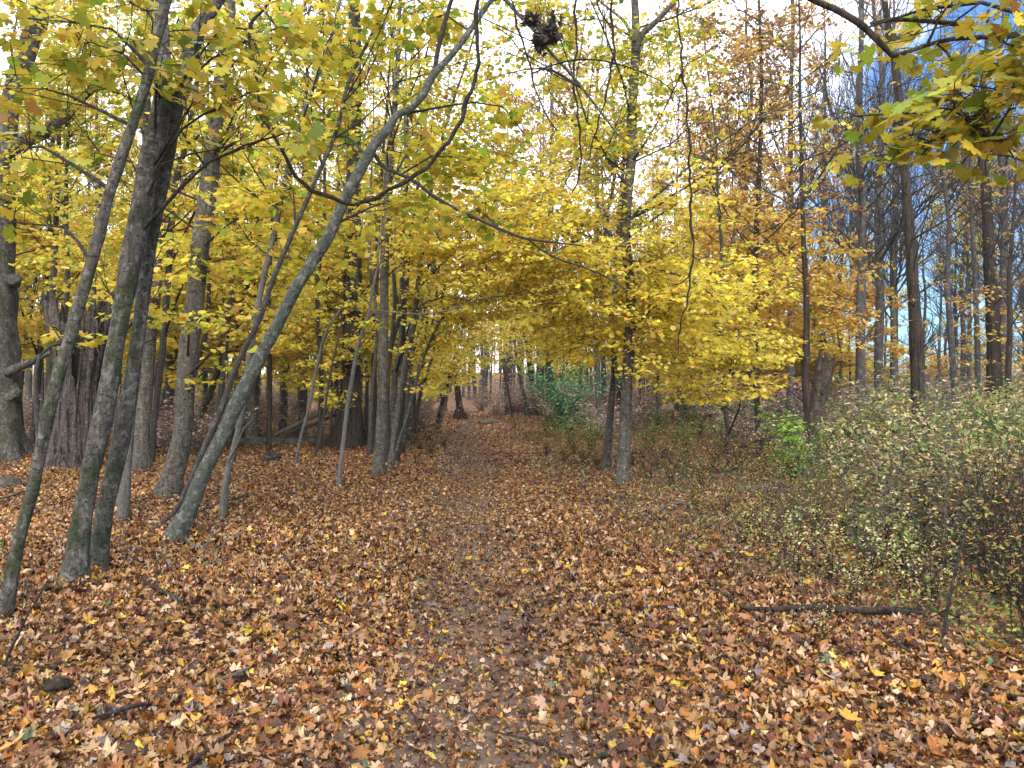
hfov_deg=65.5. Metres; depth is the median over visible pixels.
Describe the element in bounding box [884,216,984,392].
bare tree
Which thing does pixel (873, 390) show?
pale shrub
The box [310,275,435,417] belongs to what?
yellow understory tree
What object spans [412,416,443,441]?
brown shrub
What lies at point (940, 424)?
green shrub
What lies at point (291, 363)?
yellow understory tree
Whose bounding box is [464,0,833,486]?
spotted maple
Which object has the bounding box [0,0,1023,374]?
sky
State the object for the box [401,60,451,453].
clump tree
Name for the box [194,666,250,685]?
fallen stick
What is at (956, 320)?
bare tree
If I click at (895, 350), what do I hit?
golden understory tree
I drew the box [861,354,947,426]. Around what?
pale shrub
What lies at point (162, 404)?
slim tree
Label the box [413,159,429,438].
clump tree
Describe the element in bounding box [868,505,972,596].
wispy shrub
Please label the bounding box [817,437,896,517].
pale shrub
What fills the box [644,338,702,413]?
yellow understory tree
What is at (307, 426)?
fallen limb
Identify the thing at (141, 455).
grey tree
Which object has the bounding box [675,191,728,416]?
thin pole tree
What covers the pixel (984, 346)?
bare tree
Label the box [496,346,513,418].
leaning tree
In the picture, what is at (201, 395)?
yellow understory tree
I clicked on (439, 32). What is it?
leaning maple
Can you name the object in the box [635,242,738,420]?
yellow understory tree
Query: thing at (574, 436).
brown shrub
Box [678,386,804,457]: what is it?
brush
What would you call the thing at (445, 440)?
brown shrub
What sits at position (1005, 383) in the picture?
green shrub
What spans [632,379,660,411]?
brush
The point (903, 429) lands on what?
bare bramble
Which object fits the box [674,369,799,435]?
brush
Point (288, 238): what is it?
slim tree
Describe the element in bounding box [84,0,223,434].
yellow tree
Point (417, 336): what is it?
clump tree
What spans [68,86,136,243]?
thin pole tree
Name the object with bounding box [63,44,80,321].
slender tree
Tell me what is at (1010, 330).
dark tree
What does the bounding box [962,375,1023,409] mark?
brush
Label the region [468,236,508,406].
yellow tree
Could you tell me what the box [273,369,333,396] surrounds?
yellow understory tree
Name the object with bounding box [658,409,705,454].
green shrub
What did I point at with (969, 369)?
bare tree
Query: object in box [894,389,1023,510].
bare bramble
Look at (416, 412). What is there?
clump tree
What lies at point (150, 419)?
brush
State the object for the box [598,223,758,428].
golden understory tree
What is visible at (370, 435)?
clump tree
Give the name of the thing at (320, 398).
slender tree
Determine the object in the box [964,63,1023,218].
bare tree
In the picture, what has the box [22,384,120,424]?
brush
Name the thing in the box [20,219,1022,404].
distant wood
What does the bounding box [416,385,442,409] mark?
brush
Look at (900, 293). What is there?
thin pole tree
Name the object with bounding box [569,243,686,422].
yellow understory tree
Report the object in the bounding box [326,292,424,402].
yellow understory tree
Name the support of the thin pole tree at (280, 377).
on the ground at (466, 402)
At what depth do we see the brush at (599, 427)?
25.25 m
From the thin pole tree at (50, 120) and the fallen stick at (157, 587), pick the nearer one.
the fallen stick at (157, 587)
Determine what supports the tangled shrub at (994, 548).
on the ground at (466, 402)
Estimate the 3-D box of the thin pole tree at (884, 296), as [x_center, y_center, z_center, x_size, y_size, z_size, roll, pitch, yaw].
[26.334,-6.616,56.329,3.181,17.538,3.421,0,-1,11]
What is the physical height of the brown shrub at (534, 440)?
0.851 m
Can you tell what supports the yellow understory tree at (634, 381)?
on the ground at (466, 402)
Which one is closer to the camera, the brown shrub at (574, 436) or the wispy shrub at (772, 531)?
the wispy shrub at (772, 531)
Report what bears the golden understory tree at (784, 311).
on the ground at (466, 402)
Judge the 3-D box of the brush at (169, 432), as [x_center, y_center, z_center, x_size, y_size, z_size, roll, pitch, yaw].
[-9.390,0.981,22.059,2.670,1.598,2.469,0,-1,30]
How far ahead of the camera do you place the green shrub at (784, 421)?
21.23 m
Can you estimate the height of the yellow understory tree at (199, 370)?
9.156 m
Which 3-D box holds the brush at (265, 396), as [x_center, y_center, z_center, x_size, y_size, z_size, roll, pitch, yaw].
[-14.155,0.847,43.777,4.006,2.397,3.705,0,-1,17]
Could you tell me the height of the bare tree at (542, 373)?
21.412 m
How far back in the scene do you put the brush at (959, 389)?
48.12 m
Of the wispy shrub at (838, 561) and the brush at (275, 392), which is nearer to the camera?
the wispy shrub at (838, 561)
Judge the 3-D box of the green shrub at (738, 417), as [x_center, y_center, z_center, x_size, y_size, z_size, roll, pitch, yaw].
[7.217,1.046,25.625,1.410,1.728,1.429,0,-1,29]
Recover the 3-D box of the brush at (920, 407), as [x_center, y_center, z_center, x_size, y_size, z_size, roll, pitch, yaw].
[10.243,0.809,20.308,3.317,2.146,3.586,0,-1,-24]
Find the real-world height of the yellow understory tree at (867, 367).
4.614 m
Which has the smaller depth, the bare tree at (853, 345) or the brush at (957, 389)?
the brush at (957, 389)
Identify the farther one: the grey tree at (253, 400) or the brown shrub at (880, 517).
the grey tree at (253, 400)
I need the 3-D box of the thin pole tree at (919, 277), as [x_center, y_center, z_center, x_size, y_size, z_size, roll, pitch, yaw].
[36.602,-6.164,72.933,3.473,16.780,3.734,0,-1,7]
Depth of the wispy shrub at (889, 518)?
7.04 m
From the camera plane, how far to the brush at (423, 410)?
29.89 m
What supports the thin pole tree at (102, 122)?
on the ground at (466, 402)
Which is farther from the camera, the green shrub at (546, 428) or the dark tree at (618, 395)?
the dark tree at (618, 395)
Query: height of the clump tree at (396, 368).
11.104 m
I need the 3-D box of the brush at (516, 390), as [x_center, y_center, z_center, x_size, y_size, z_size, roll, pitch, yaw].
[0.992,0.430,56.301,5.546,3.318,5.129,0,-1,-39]
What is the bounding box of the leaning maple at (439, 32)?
[161,0,634,544]
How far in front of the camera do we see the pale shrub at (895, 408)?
11.71 m
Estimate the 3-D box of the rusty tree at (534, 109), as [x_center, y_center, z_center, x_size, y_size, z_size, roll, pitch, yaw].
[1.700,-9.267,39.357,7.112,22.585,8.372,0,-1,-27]
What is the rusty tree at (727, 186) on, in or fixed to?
on the ground at (466, 402)
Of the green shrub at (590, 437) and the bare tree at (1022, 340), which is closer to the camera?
the green shrub at (590, 437)
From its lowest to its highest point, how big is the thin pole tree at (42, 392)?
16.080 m
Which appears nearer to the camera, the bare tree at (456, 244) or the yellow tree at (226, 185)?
the yellow tree at (226, 185)
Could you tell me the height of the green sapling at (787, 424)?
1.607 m
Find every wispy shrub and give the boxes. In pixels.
[717,501,761,543]
[742,485,799,548]
[758,510,800,555]
[773,500,824,572]
[785,509,862,581]
[793,477,856,548]
[798,594,838,640]
[827,542,893,606]
[836,500,922,584]
[849,484,927,568]
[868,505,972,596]
[876,524,966,608]
[882,487,983,578]
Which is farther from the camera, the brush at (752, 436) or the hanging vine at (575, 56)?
the brush at (752, 436)
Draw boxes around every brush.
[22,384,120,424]
[22,396,32,424]
[23,399,40,432]
[108,399,172,441]
[110,393,195,449]
[151,399,216,439]
[152,384,263,454]
[158,392,216,437]
[161,392,247,437]
[174,389,261,419]
[194,381,292,437]
[200,375,294,426]
[218,378,288,412]
[226,397,291,435]
[244,398,278,425]
[258,393,336,436]
[260,372,310,414]
[260,384,294,408]
[272,387,314,412]
[313,387,390,428]
[361,382,449,428]
[377,386,463,433]
[412,393,441,413]
[412,398,450,430]
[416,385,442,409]
[452,379,503,410]
[470,382,520,414]
[480,373,538,412]
[482,371,527,396]
[484,374,545,411]
[499,373,575,415]
[510,388,531,412]
[516,380,602,427]
[519,375,608,421]
[545,378,635,427]
[552,374,633,418]
[557,393,645,440]
[564,378,658,436]
[585,377,663,414]
[594,391,670,428]
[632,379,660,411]
[632,385,679,421]
[635,383,678,415]
[646,379,674,408]
[647,373,707,414]
[656,365,802,438]
[657,367,776,425]
[670,376,735,417]
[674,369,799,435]
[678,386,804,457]
[705,380,803,445]
[761,370,836,423]
[761,370,878,430]
[767,380,892,440]
[779,379,908,451]
[799,365,900,414]
[799,379,854,421]
[830,359,986,449]
[833,369,907,404]
[833,378,938,420]
[835,360,950,401]
[838,377,978,448]
[882,373,988,415]
[885,366,960,397]
[901,376,971,407]
[906,353,1023,406]
[925,367,1022,395]
[929,373,1016,405]
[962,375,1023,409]
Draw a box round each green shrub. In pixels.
[535,408,557,435]
[546,408,584,444]
[572,409,615,449]
[632,415,672,455]
[642,397,679,434]
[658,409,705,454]
[672,404,711,435]
[693,405,741,455]
[715,393,751,439]
[730,399,783,450]
[751,431,810,489]
[767,399,803,441]
[781,435,846,496]
[823,381,861,443]
[839,500,891,551]
[840,397,905,459]
[886,513,938,565]
[892,377,975,450]
[895,402,1002,497]
[905,471,987,536]
[942,376,1023,454]
[959,394,1023,480]
[967,396,1023,463]
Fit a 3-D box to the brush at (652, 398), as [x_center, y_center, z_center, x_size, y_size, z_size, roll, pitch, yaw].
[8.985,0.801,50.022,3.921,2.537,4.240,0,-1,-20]
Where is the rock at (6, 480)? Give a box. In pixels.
[0,475,21,486]
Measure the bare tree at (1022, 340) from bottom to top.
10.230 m
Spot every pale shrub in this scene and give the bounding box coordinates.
[776,428,815,479]
[798,410,849,460]
[810,374,892,452]
[812,401,882,480]
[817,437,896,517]
[824,394,930,497]
[842,390,884,449]
[845,372,904,435]
[855,390,936,475]
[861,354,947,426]
[865,390,944,465]
[869,467,947,544]
[874,420,965,520]
[881,387,980,485]
[909,427,995,518]
[918,386,995,454]
[920,392,1023,492]
[925,378,989,429]
[925,435,1011,538]
[930,352,1022,419]
[947,416,1023,514]
[958,412,1023,514]
[959,381,1023,458]
[960,417,1023,524]
[962,387,1017,428]
[965,372,1023,435]
[982,374,1023,426]
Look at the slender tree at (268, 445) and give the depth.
21.54 m
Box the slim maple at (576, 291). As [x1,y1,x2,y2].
[482,1,684,469]
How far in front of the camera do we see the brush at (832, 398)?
36.26 m
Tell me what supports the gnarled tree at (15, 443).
on the ground at (466, 402)
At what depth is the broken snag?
16.63 m
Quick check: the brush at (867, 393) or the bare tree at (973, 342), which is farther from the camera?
the bare tree at (973, 342)
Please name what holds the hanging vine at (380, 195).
hanging from the twin stem maple at (85, 549)
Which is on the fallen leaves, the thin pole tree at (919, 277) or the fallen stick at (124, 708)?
the fallen stick at (124, 708)
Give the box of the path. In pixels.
[276,411,678,767]
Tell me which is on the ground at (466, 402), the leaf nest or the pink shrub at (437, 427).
the pink shrub at (437, 427)
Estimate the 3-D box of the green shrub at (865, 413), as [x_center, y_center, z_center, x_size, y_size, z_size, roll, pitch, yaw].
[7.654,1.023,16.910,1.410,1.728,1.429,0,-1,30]
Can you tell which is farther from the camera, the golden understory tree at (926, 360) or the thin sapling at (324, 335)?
the golden understory tree at (926, 360)
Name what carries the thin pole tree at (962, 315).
on the ground at (466, 402)
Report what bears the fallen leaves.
on the ground at (466, 402)
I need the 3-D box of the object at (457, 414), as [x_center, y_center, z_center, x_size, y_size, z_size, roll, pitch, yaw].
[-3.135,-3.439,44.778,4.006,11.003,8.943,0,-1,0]
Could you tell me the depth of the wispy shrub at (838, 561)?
6.74 m
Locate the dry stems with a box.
[488,418,1023,667]
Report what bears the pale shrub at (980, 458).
on the ground at (466, 402)
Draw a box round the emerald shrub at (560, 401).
[503,352,621,435]
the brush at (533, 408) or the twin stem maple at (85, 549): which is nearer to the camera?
the twin stem maple at (85, 549)
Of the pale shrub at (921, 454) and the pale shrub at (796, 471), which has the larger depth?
the pale shrub at (796, 471)
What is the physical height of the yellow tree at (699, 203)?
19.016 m
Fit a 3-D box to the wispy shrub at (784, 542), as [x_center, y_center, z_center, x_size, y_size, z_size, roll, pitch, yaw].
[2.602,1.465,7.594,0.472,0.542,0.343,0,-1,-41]
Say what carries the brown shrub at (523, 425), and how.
on the ground at (466, 402)
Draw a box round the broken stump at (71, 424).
[41,280,115,470]
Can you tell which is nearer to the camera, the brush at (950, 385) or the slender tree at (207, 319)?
the slender tree at (207, 319)
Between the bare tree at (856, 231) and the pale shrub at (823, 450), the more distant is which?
the bare tree at (856, 231)
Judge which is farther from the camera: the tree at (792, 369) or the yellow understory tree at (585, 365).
the yellow understory tree at (585, 365)
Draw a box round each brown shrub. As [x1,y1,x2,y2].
[401,432,419,451]
[401,440,430,464]
[407,422,432,448]
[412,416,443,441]
[418,428,440,454]
[431,425,455,446]
[517,421,539,441]
[524,422,550,445]
[534,428,559,455]
[551,430,581,461]
[561,424,592,454]
[569,436,602,465]
[579,440,612,466]
[612,434,652,467]
[632,441,673,478]
[642,426,693,461]
[645,437,697,484]
[660,435,710,475]
[669,439,735,489]
[673,472,709,508]
[688,431,739,471]
[704,473,743,514]
[706,428,763,474]
[733,497,769,529]
[736,436,799,485]
[736,463,801,507]
[756,465,816,521]
[783,464,841,520]
[807,472,887,530]
[850,485,924,545]
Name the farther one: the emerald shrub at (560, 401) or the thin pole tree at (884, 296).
the thin pole tree at (884, 296)
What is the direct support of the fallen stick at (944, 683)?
on the fallen leaves
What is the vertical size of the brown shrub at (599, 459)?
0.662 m
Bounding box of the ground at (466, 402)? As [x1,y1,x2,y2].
[0,372,1023,767]
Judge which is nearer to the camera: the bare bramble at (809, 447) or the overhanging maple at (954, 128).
the overhanging maple at (954, 128)
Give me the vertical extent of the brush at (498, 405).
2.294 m
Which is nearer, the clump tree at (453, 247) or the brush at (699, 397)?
the clump tree at (453, 247)
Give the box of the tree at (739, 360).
[610,3,900,463]
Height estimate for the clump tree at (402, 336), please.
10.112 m
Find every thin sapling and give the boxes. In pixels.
[294,292,369,466]
[305,303,376,457]
[320,174,513,485]
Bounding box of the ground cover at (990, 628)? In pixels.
[490,418,1023,651]
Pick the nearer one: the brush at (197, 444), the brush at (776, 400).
the brush at (197, 444)
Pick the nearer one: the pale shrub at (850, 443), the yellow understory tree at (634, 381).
the pale shrub at (850, 443)
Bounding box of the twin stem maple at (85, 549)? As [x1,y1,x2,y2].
[29,0,327,590]
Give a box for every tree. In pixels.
[0,0,93,421]
[0,0,178,394]
[0,0,299,464]
[0,4,133,462]
[0,90,46,313]
[10,10,24,431]
[15,1,116,443]
[15,144,93,369]
[15,204,130,370]
[16,28,93,369]
[18,58,68,412]
[18,233,46,356]
[19,0,306,470]
[21,10,54,395]
[23,86,90,317]
[29,226,177,420]
[39,90,93,268]
[55,0,183,395]
[60,113,120,290]
[61,212,188,520]
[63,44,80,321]
[68,77,126,380]
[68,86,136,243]
[79,222,126,396]
[82,190,282,410]
[82,240,164,383]
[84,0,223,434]
[96,254,214,387]
[97,137,134,389]
[99,188,343,419]
[107,129,141,226]
[116,135,139,229]
[153,0,442,533]
[158,323,179,416]
[164,248,242,423]
[166,195,325,389]
[173,0,392,516]
[179,0,398,436]
[180,102,252,387]
[181,48,266,426]
[186,173,231,417]
[192,102,298,434]
[195,361,242,411]
[196,58,233,376]
[199,305,265,386]
[205,0,440,448]
[211,61,274,390]
[212,23,246,439]
[231,0,364,435]
[231,118,283,427]
[234,5,308,461]
[236,204,392,435]
[240,71,279,424]
[247,133,299,232]
[260,368,315,394]
[261,316,313,384]
[263,65,337,414]
[264,284,341,390]
[265,6,280,450]
[265,73,364,431]
[266,164,465,437]
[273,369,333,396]
[275,189,286,416]
[282,71,344,428]
[288,367,333,396]
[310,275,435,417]
[315,0,387,422]
[315,7,325,449]
[323,0,565,469]
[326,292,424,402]
[334,193,448,384]
[361,86,425,421]
[362,252,455,385]
[363,105,386,212]
[367,58,378,453]
[368,77,410,343]
[371,0,396,448]
[377,322,443,381]
[386,1,396,461]
[388,55,411,348]
[390,47,478,438]
[393,113,472,400]
[394,126,436,378]
[396,0,421,462]
[399,238,557,433]
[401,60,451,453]
[403,77,409,443]
[403,127,461,416]
[403,184,477,420]
[408,97,426,429]
[409,106,482,449]
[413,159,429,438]
[417,186,447,422]
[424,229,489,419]
[432,90,470,408]
[435,1,753,431]
[440,339,486,426]
[462,178,534,398]
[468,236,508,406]
[470,108,534,413]
[473,268,611,413]
[482,127,531,409]
[486,0,626,422]
[494,193,559,407]
[495,100,600,398]
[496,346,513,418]
[497,309,561,416]
[518,83,566,415]
[519,271,606,390]
[529,234,593,415]
[530,284,593,388]
[544,311,610,395]
[552,87,647,417]
[553,172,593,391]
[559,114,680,422]
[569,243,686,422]
[589,210,634,312]
[598,210,662,343]
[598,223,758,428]
[606,301,656,413]
[630,170,675,419]
[631,155,681,405]
[632,93,708,411]
[634,0,973,455]
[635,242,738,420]
[641,140,675,402]
[642,352,716,417]
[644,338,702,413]
[667,0,938,428]
[671,111,767,388]
[674,0,867,408]
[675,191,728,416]
[683,215,784,390]
[684,164,719,397]
[684,182,870,428]
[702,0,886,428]
[703,69,773,389]
[706,90,751,390]
[708,336,811,396]
[710,123,783,377]
[733,234,848,419]
[734,0,1002,427]
[734,76,885,435]
[737,145,784,254]
[758,318,855,419]
[764,0,973,405]
[764,0,997,407]
[766,0,898,419]
[766,232,908,403]
[771,327,873,392]
[784,0,1023,454]
[793,0,925,393]
[796,343,873,393]
[800,110,889,397]
[819,263,898,404]
[820,0,994,400]
[832,133,866,393]
[844,358,906,393]
[845,44,979,391]
[864,1,1023,419]
[869,176,902,387]
[873,2,1023,410]
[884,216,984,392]
[884,243,920,314]
[893,60,1023,394]
[897,223,931,310]
[898,346,972,389]
[904,355,974,400]
[905,247,985,393]
[910,0,1023,392]
[916,174,976,402]
[917,104,1022,383]
[918,45,1023,384]
[919,104,1023,439]
[920,114,998,377]
[933,144,1000,396]
[938,87,1023,374]
[942,275,1020,371]
[952,152,1017,398]
[959,289,1022,369]
[961,157,1010,268]
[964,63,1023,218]
[969,125,1023,396]
[970,258,1023,367]
[978,112,1023,215]
[980,138,1023,321]
[1012,260,1023,313]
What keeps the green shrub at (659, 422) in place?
on the ground at (466, 402)
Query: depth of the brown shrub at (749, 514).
9.05 m
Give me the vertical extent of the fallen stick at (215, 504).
0.088 m
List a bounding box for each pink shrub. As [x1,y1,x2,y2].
[427,422,444,435]
[438,434,458,450]
[448,443,464,457]
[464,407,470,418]
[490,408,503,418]
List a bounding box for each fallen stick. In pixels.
[0,490,24,498]
[0,663,73,667]
[92,701,146,719]
[138,552,218,605]
[184,513,245,562]
[187,730,233,767]
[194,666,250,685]
[197,494,247,513]
[490,730,569,758]
[883,631,910,652]
[925,682,975,690]
[930,685,1023,727]
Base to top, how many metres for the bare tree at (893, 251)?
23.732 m
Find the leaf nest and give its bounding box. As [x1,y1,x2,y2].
[503,1,588,59]
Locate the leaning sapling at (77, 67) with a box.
[0,0,171,620]
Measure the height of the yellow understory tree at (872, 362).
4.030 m
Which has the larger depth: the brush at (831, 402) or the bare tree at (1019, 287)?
the bare tree at (1019, 287)
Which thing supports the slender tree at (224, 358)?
on the ground at (466, 402)
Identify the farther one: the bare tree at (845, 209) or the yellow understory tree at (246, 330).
the bare tree at (845, 209)
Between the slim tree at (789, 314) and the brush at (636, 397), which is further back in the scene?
the brush at (636, 397)
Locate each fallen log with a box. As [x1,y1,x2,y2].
[156,437,327,448]
[479,420,498,424]
[736,485,777,492]
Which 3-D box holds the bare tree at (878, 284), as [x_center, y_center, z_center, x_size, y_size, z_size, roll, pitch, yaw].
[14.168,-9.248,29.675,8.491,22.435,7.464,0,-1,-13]
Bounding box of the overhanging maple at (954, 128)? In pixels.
[808,0,1023,197]
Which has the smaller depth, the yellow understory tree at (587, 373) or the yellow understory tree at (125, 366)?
the yellow understory tree at (125, 366)
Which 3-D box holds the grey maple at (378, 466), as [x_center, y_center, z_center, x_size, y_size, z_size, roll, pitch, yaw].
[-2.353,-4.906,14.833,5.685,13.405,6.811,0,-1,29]
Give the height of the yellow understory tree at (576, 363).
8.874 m
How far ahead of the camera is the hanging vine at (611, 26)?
10.03 m
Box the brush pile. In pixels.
[363,418,434,444]
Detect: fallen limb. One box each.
[275,401,333,435]
[282,412,337,434]
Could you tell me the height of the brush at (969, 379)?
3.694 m
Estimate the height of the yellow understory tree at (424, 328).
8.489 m
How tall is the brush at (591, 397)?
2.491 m
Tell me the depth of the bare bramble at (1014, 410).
11.59 m
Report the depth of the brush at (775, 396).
38.12 m
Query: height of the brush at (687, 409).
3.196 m
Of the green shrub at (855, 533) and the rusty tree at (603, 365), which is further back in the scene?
the rusty tree at (603, 365)
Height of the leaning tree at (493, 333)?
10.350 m
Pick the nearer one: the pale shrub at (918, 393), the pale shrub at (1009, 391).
the pale shrub at (918, 393)
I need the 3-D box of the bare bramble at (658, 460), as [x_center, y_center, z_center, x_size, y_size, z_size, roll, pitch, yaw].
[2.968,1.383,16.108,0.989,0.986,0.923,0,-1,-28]
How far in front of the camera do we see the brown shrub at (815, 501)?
9.50 m
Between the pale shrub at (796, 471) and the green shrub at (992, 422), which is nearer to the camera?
the green shrub at (992, 422)
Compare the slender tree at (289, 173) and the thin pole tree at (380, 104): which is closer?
the slender tree at (289, 173)
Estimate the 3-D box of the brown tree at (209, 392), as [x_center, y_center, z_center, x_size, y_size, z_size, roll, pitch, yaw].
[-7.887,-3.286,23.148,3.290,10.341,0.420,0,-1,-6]
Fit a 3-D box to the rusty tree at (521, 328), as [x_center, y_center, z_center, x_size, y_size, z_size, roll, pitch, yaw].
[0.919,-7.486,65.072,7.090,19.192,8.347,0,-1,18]
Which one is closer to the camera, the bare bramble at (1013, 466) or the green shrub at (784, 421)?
the bare bramble at (1013, 466)
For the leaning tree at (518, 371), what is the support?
on the ground at (466, 402)
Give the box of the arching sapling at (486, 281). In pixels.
[388,217,583,465]
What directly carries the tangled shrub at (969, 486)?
on the ground at (466, 402)
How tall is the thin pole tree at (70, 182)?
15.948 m
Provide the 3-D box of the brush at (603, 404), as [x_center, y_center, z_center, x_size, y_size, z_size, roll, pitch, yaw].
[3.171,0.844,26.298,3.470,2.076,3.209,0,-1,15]
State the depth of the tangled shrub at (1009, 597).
4.98 m
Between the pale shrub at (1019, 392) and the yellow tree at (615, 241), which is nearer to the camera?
the pale shrub at (1019, 392)
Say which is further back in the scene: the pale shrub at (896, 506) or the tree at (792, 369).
the tree at (792, 369)
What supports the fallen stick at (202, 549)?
on the fallen leaves
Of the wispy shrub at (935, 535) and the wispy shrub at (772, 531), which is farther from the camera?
the wispy shrub at (772, 531)
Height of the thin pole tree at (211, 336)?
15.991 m
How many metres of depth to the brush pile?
23.79 m
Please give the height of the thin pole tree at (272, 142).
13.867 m
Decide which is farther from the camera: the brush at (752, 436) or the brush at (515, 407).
the brush at (515, 407)
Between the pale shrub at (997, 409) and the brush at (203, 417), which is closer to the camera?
the pale shrub at (997, 409)
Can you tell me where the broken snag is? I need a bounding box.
[803,350,838,467]
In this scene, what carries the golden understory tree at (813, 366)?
on the ground at (466, 402)
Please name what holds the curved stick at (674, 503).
on the fallen leaves
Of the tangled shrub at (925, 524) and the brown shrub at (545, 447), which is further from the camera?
the brown shrub at (545, 447)
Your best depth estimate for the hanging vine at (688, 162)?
11.02 m
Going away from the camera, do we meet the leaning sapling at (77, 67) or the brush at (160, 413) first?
the leaning sapling at (77, 67)
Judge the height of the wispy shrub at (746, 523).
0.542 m
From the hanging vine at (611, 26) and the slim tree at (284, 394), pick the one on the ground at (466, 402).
the slim tree at (284, 394)
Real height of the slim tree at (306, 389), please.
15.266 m
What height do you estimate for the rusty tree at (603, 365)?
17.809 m
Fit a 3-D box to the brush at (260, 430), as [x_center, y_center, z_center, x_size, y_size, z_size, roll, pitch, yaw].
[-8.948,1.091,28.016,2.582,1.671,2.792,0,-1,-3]
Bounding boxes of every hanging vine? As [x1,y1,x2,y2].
[169,0,481,206]
[496,0,689,130]
[549,0,581,192]
[588,0,615,160]
[661,0,699,359]
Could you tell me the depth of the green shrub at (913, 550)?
7.21 m
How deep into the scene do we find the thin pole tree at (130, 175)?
26.94 m
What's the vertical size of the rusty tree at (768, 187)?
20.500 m
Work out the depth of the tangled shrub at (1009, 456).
8.16 m
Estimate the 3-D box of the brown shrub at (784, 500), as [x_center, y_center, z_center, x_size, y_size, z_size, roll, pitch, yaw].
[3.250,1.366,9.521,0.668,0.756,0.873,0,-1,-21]
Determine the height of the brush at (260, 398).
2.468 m
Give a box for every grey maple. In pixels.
[50,0,361,498]
[198,0,506,475]
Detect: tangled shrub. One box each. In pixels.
[847,433,934,517]
[885,441,988,550]
[895,428,1023,553]
[906,425,1023,567]
[909,448,1023,597]
[922,424,1023,567]
[924,410,1023,541]
[938,449,1023,613]
[941,485,1023,643]
[956,414,1023,522]
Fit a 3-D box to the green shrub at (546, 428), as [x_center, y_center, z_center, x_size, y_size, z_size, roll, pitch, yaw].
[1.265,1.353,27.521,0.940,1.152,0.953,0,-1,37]
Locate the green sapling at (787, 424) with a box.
[745,398,835,475]
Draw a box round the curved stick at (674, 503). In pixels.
[658,502,696,512]
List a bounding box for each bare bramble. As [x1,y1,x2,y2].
[641,431,678,469]
[664,436,717,489]
[733,475,819,543]
[734,439,854,531]
[767,407,860,485]
[781,434,957,561]
[790,399,925,497]
[831,370,940,451]
[835,421,1015,577]
[856,400,986,504]
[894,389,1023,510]
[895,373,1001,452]
[900,401,1023,551]
[927,378,1023,464]
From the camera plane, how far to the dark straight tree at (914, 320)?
20.10 m
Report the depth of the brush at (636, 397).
43.58 m
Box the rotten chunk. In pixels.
[41,677,73,691]
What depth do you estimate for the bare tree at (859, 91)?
25.33 m
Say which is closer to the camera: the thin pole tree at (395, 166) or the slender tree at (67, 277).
the slender tree at (67, 277)
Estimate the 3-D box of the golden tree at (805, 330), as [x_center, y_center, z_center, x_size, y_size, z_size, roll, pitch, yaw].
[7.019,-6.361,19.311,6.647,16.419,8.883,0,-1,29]
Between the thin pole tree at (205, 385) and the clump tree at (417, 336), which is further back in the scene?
the thin pole tree at (205, 385)
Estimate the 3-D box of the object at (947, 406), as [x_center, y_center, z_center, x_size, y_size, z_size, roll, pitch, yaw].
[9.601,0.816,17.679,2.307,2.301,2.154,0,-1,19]
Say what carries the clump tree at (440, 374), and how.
on the ground at (466, 402)
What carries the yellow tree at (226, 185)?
on the ground at (466, 402)
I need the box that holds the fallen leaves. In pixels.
[0,409,1023,767]
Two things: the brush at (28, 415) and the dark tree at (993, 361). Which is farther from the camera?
the brush at (28, 415)
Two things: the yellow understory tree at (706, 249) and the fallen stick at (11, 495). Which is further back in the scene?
the yellow understory tree at (706, 249)
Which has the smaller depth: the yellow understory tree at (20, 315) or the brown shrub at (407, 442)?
the brown shrub at (407, 442)
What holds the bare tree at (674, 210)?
on the ground at (466, 402)
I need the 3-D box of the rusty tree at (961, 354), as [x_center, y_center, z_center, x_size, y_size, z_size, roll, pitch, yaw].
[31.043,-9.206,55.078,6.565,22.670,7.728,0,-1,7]
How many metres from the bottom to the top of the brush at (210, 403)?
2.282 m
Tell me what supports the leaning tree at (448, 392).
on the ground at (466, 402)
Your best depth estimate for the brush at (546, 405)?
32.76 m
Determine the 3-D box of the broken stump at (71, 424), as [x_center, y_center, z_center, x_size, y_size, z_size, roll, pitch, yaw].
[-8.923,-0.221,16.409,1.627,4.037,1.129,0,-1,0]
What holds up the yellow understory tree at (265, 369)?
on the ground at (466, 402)
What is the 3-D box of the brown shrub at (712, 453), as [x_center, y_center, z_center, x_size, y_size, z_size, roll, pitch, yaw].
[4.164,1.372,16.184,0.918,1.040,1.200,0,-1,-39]
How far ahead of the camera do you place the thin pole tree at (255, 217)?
36.21 m
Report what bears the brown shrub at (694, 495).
on the ground at (466, 402)
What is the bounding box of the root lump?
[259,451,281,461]
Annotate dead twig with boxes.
[2,584,46,666]
[921,527,969,643]
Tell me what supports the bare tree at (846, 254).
on the ground at (466, 402)
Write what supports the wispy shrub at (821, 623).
on the ground at (466, 402)
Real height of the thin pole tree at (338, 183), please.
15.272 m
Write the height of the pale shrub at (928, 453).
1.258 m
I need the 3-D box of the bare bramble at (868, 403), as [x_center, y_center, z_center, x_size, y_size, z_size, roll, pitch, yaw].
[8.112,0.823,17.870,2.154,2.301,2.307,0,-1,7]
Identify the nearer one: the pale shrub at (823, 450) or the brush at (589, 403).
the pale shrub at (823, 450)
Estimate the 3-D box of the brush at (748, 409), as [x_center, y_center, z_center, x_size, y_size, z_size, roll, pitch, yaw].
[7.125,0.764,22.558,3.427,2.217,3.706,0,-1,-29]
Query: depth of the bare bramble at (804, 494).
9.10 m
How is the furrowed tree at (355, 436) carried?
on the ground at (466, 402)
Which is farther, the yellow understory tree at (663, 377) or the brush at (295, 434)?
the yellow understory tree at (663, 377)

